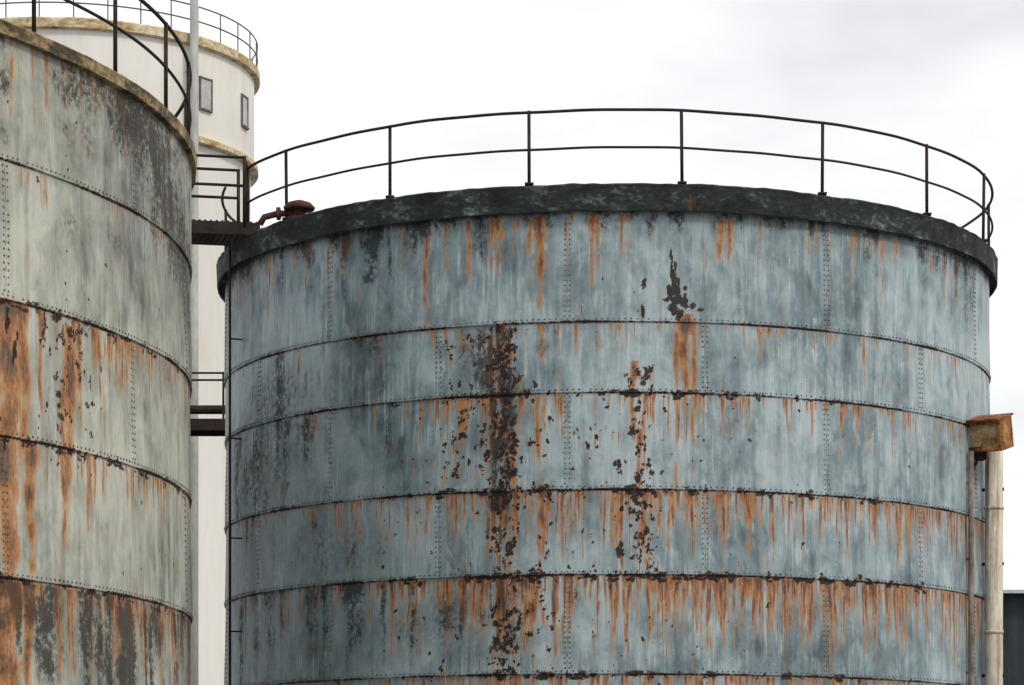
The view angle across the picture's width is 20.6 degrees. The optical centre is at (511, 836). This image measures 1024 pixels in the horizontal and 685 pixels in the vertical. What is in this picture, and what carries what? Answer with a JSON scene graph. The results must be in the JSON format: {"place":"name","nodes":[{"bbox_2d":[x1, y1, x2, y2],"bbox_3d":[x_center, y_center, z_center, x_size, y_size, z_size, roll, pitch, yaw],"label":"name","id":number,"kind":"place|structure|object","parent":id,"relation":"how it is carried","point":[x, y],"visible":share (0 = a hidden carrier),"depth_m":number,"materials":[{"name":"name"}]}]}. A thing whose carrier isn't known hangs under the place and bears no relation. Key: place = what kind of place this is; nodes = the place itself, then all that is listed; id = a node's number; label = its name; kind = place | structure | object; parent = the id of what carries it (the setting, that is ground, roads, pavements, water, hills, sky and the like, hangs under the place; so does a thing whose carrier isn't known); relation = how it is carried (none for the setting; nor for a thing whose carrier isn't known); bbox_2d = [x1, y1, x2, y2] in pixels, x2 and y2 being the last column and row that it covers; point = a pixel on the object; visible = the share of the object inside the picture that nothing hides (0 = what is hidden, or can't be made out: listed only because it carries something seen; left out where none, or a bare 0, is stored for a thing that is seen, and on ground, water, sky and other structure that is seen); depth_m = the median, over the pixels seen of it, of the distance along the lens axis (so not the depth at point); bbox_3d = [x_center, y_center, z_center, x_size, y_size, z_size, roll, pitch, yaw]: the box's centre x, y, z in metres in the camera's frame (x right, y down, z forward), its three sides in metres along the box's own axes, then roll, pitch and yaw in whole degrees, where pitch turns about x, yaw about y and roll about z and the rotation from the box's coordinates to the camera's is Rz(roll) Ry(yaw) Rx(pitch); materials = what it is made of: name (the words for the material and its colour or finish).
{"place":"outdoors","nodes":[
{"label":"outdoors","id":0,"kind":"place"},
{"bbox_2d":[0,0,196,684],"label":"riveted storage tank","id":1,"kind":"object","parent":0,"point":[98,163],"visible":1,"depth_m":31.78,"materials":[{"name":"grey metal"}]},
{"bbox_2d":[192,154,259,245],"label":"elevated walkway","id":2,"kind":"structure","parent":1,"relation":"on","point":[210,232],"depth_m":44.75,"materials":[{"name":"metal"}]},
{"bbox_2d":[0,0,259,684],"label":"white silo","id":3,"kind":"object","parent":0,"point":[225,86],"visible":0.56,"depth_m":105.42,"materials":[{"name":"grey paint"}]},
{"bbox_2d":[201,78,246,125],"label":"window panes","id":4,"kind":"structure","parent":3,"relation":"in","point":[205,84],"depth_m":105.31,"materials":[{"name":"white glass"}]},
{"bbox_2d":[199,76,249,130],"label":"window frames","id":5,"kind":"structure","parent":3,"relation":"in","point":[247,128],"depth_m":105.49,"materials":[{"name":"grey metal"}]},
{"bbox_2d":[190,372,224,435],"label":"pipe bridge","id":6,"kind":"structure","parent":0,"point":[207,427],"depth_m":55.59,"materials":[{"name":"metal"}]},
{"bbox_2d":[0,0,1023,589],"label":"sky","id":7,"kind":"structure","parent":0,"point":[946,75],"materials":[{"name":"white"}]},
{"bbox_2d":[216,108,997,684],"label":"riveted storage tank","id":8,"kind":"object","parent":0,"point":[680,432],"visible":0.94,"depth_m":41.91,"materials":[{"name":"grey metal"}]},
{"bbox_2d":[257,200,314,225],"bbox_3d":[-3.477,-9.690,43.806,0.878,0.381,0.498,0,0,25],"label":"roof vent valve","id":9,"kind":"object","parent":8,"relation":"on","point":[295,208],"visible":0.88,"depth_m":43.66,"materials":[{"name":"metal"}]},
{"bbox_2d":[966,451,973,684],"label":"lamp conduit","id":10,"kind":"object","parent":8,"relation":"attached to","point":[970,559],"visible":1,"depth_m":44.53,"materials":[{"name":"metal"}]},
{"bbox_2d":[966,413,1013,469],"bbox_3d":[7.483,-6.268,44.820,0.830,0.983,0.835,0,0,30],"label":"floodlight","id":11,"kind":"object","parent":8,"relation":"attached to","point":[991,433],"visible":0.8,"depth_m":44.61,"materials":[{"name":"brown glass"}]},
{"bbox_2d":[982,451,1003,684],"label":"drain pipe","id":12,"kind":"object","parent":8,"relation":"attached to","point":[993,490],"visible":0.96,"depth_m":45.28,"materials":[{"name":"beige metal"}]},
{"bbox_2d":[1003,590,1023,684],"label":"metal shed","id":13,"kind":"structure","parent":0,"point":[1013,637],"depth_m":80.02,"materials":[{"name":"paint"}]}
]}

